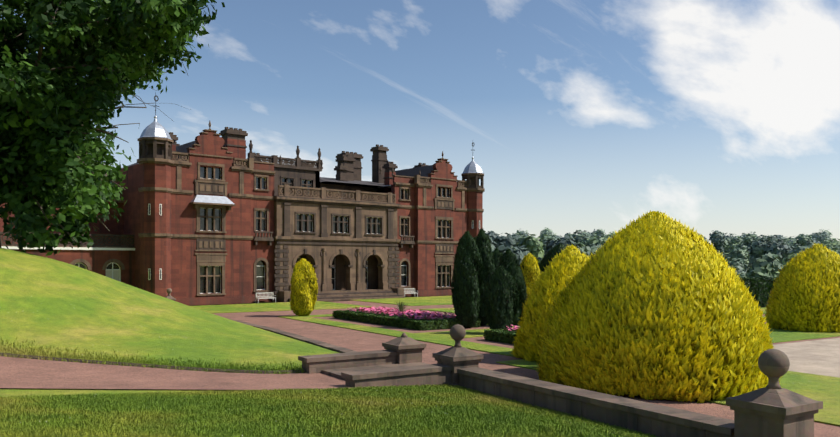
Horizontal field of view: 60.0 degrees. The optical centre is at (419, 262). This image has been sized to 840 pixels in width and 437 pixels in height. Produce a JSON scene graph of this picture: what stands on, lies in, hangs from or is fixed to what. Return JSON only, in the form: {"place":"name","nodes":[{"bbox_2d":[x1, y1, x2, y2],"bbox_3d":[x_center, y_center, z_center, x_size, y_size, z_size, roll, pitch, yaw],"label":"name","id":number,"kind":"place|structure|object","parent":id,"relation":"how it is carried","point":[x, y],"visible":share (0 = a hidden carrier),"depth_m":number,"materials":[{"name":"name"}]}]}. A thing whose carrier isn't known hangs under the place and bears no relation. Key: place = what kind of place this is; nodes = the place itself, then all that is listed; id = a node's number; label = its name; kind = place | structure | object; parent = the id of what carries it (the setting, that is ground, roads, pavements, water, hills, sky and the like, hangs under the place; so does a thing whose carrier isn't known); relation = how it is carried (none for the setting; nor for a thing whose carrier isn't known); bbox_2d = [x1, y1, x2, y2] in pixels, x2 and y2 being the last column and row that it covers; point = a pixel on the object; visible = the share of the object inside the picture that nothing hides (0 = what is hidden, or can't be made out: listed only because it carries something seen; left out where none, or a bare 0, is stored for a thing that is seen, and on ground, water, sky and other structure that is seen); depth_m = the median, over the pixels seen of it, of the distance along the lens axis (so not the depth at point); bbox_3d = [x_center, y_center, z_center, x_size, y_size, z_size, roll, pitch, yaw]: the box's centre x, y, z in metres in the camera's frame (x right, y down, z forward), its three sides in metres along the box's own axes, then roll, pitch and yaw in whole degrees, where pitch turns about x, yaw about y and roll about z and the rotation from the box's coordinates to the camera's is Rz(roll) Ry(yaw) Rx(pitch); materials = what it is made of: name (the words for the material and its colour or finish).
{"place":"outdoors","nodes":[
{"label":"outdoors","id":0,"kind":"place"},
{"bbox_2d":[0,0,224,255],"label":"beech tree","id":1,"kind":"object","parent":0,"point":[38,156],"depth_m":35.89,"materials":[{"name":"green plant"}]},
{"bbox_2d":[0,353,305,373],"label":"path edge soil","id":2,"kind":"structure","parent":0,"point":[163,367],"depth_m":21.06,"materials":[{"name":"brown soil"}]},
{"bbox_2d":[0,356,396,389],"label":"gravel path","id":3,"kind":"structure","parent":0,"point":[15,372],"depth_m":19.30,"materials":[{"name":"gravel"}]},
{"bbox_2d":[0,248,653,436],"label":"lawn bank","id":4,"kind":"structure","parent":0,"point":[60,305],"depth_m":27.30,"materials":[{"name":"green plant"}]},
{"bbox_2d":[0,337,662,436],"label":"lawn grass","id":5,"kind":"structure","parent":4,"relation":"on","point":[473,412],"depth_m":13.27,"materials":[{"name":"green plant"}]},
{"bbox_2d":[0,0,839,244],"label":"sky","id":6,"kind":"structure","parent":0,"point":[723,116],"materials":[{"name":"blue"}]},
{"bbox_2d":[189,295,839,436],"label":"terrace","id":7,"kind":"structure","parent":0,"point":[813,372],"depth_m":32.59,"materials":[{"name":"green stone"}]},
{"bbox_2d":[0,92,484,305],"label":"mansion","id":8,"kind":"structure","parent":7,"relation":"on","point":[209,216],"depth_m":66.45,"materials":[{"name":"red brick"}]},
{"bbox_2d":[255,292,275,302],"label":"garden bench","id":9,"kind":"object","parent":7,"relation":"on","point":[270,297],"visible":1,"depth_m":65.38,"materials":[{"name":"white wood"}]},
{"bbox_2d":[290,258,317,315],"bbox_3d":[-7.809,1.618,48.593,1.950,3.896,2.030,0,0,-40],"label":"topiary bush","id":10,"kind":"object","parent":7,"relation":"on","point":[304,290],"depth_m":48.01,"materials":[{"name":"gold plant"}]},
{"bbox_2d":[347,306,456,320],"bbox_3d":[-1.157,3.193,43.632,2.900,0.726,9.600,0,0,-32],"label":"flower bed","id":11,"kind":"object","parent":7,"relation":"on","point":[410,314],"visible":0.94,"depth_m":42.36,"materials":[{"name":"plant"}]},
{"bbox_2d":[389,301,409,311],"bbox_3d":[-1.254,2.728,43.602,1.677,1.476,1.351,0,0,-23],"label":"cordyline","id":12,"kind":"object","parent":11,"relation":"on","point":[400,308],"visible":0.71,"depth_m":43.53,"materials":[{"name":"green plant"}]},
{"bbox_2d":[332,310,480,330],"bbox_3d":[-1.161,3.316,43.629,4.042,0.550,10.747,0,0,-32],"label":"low hedge","id":13,"kind":"object","parent":7,"relation":"on","point":[419,325],"visible":0.67,"depth_m":40.21,"materials":[{"name":"green plant"}]},
{"bbox_2d":[404,288,417,296],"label":"garden bench","id":14,"kind":"object","parent":7,"relation":"on","point":[412,290],"visible":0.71,"depth_m":76.15,"materials":[{"name":"white wood"}]},
{"bbox_2d":[451,231,483,327],"bbox_3d":[2.544,0.890,39.785,1.824,5.351,1.839,0,0,-40],"label":"irish yew","id":15,"kind":"object","parent":7,"relation":"on","point":[467,276],"visible":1,"depth_m":39.25,"materials":[{"name":"green plant"}]},
{"bbox_2d":[474,228,494,325],"bbox_3d":[3.502,0.781,41.345,1.750,5.570,1.821,0,0,-40],"label":"irish yew","id":16,"kind":"object","parent":7,"relation":"on","point":[482,240],"visible":0.46,"depth_m":40.84,"materials":[{"name":"green plant"}]},
{"bbox_2d":[165,296,822,436],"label":"low stone wall","id":17,"kind":"structure","parent":7,"relation":"on","point":[767,412],"depth_m":16.92,"materials":[{"name":"stone"}]},
{"bbox_2d":[167,288,789,388],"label":"stone ball finials","id":18,"kind":"object","parent":17,"relation":"on","point":[773,365],"visible":1,"depth_m":12.49,"materials":[{"name":"grey stone"}]},
{"bbox_2d":[492,248,502,269],"bbox_3d":[4.901,1.290,46.523,1.631,4.553,1.728,0,0,-40],"label":"irish yew","id":19,"kind":"object","parent":7,"relation":"on","point":[497,253],"visible":0.12,"depth_m":46.15,"materials":[{"name":"green plant"}]},
{"bbox_2d":[483,328,517,343],"bbox_3d":[5.445,3.319,33.267,4.039,0.557,3.331,0,0,-32],"label":"low hedge","id":20,"kind":"object","parent":7,"relation":"on","point":[501,335],"visible":0.31,"depth_m":32.73,"materials":[{"name":"green plant"}]},
{"bbox_2d":[486,265,518,328],"bbox_3d":[3.995,1.836,36.301,1.730,3.460,1.610,0,0,-40],"label":"irish yew","id":21,"kind":"object","parent":7,"relation":"on","point":[502,299],"visible":0.98,"depth_m":35.82,"materials":[{"name":"green plant"}]},
{"bbox_2d":[498,249,519,267],"bbox_3d":[5.315,1.332,43.498,1.724,4.468,1.613,0,0,-40],"label":"irish yew","id":22,"kind":"object","parent":7,"relation":"on","point":[508,257],"visible":0.17,"depth_m":43.16,"materials":[{"name":"green plant"}]},
{"bbox_2d":[504,325,519,332],"bbox_3d":[5.449,3.195,33.257,2.900,0.723,2.200,0,0,-32],"label":"flower bed","id":23,"kind":"object","parent":7,"relation":"on","point":[515,328],"visible":0.12,"depth_m":33.22,"materials":[{"name":"plant"}]},
{"bbox_2d":[505,262,527,325],"bbox_3d":[5.231,1.747,40.893,1.751,3.644,1.875,0,0,-40],"label":"irish yew","id":24,"kind":"object","parent":7,"relation":"on","point":[513,269],"visible":0.44,"depth_m":40.42,"materials":[{"name":"green plant"}]},
{"bbox_2d":[520,253,540,296],"bbox_3d":[9.777,1.327,64.544,2.265,4.478,2.077,0,0,-40],"label":"yellow topiary bush","id":25,"kind":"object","parent":7,"relation":"on","point":[530,268],"depth_m":63.90,"materials":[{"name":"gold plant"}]},
{"bbox_2d":[509,244,590,362],"bbox_3d":[5.584,1.566,26.990,4.085,4.142,4.246,0,0,-40],"label":"golden yew","id":26,"kind":"object","parent":7,"relation":"on","point":[560,270],"visible":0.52,"depth_m":26.23,"materials":[{"name":"yellow plant"}]},
{"bbox_2d":[538,243,565,272],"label":"dark shrub","id":27,"kind":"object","parent":7,"relation":"on","point":[549,256],"depth_m":74.25,"materials":[{"name":"green plant"}]},
{"bbox_2d":[534,210,782,402],"bbox_3d":[7.199,1.122,22.007,6.887,4.994,6.778,0,0,-40],"label":"golden yew","id":28,"kind":"object","parent":7,"relation":"on","point":[650,305],"visible":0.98,"depth_m":19.61,"materials":[{"name":"yellow plant"}]},
{"bbox_2d":[739,276,776,307],"bbox_3d":[30.094,2.401,60.564,16.271,2.567,2.497,0,0,-32],"label":"yew hedge","id":29,"kind":"object","parent":7,"relation":"on","point":[761,288],"visible":0.15,"depth_m":57.22,"materials":[{"name":"green plant"}]},
{"bbox_2d":[763,243,839,332],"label":"golden yew","id":30,"kind":"object","parent":7,"relation":"on","point":[805,294],"visible":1,"depth_m":37.74,"materials":[{"name":"yellow plant"}]},
{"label":"woodland hill ground","id":31,"kind":"structure","parent":0,"visible":0},
{"bbox_2d":[485,227,839,277],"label":"woodland trees","id":32,"kind":"object","parent":31,"relation":"on","point":[748,255],"visible":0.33,"depth_m":208.91,"materials":[{"name":"green plant"}]}
]}

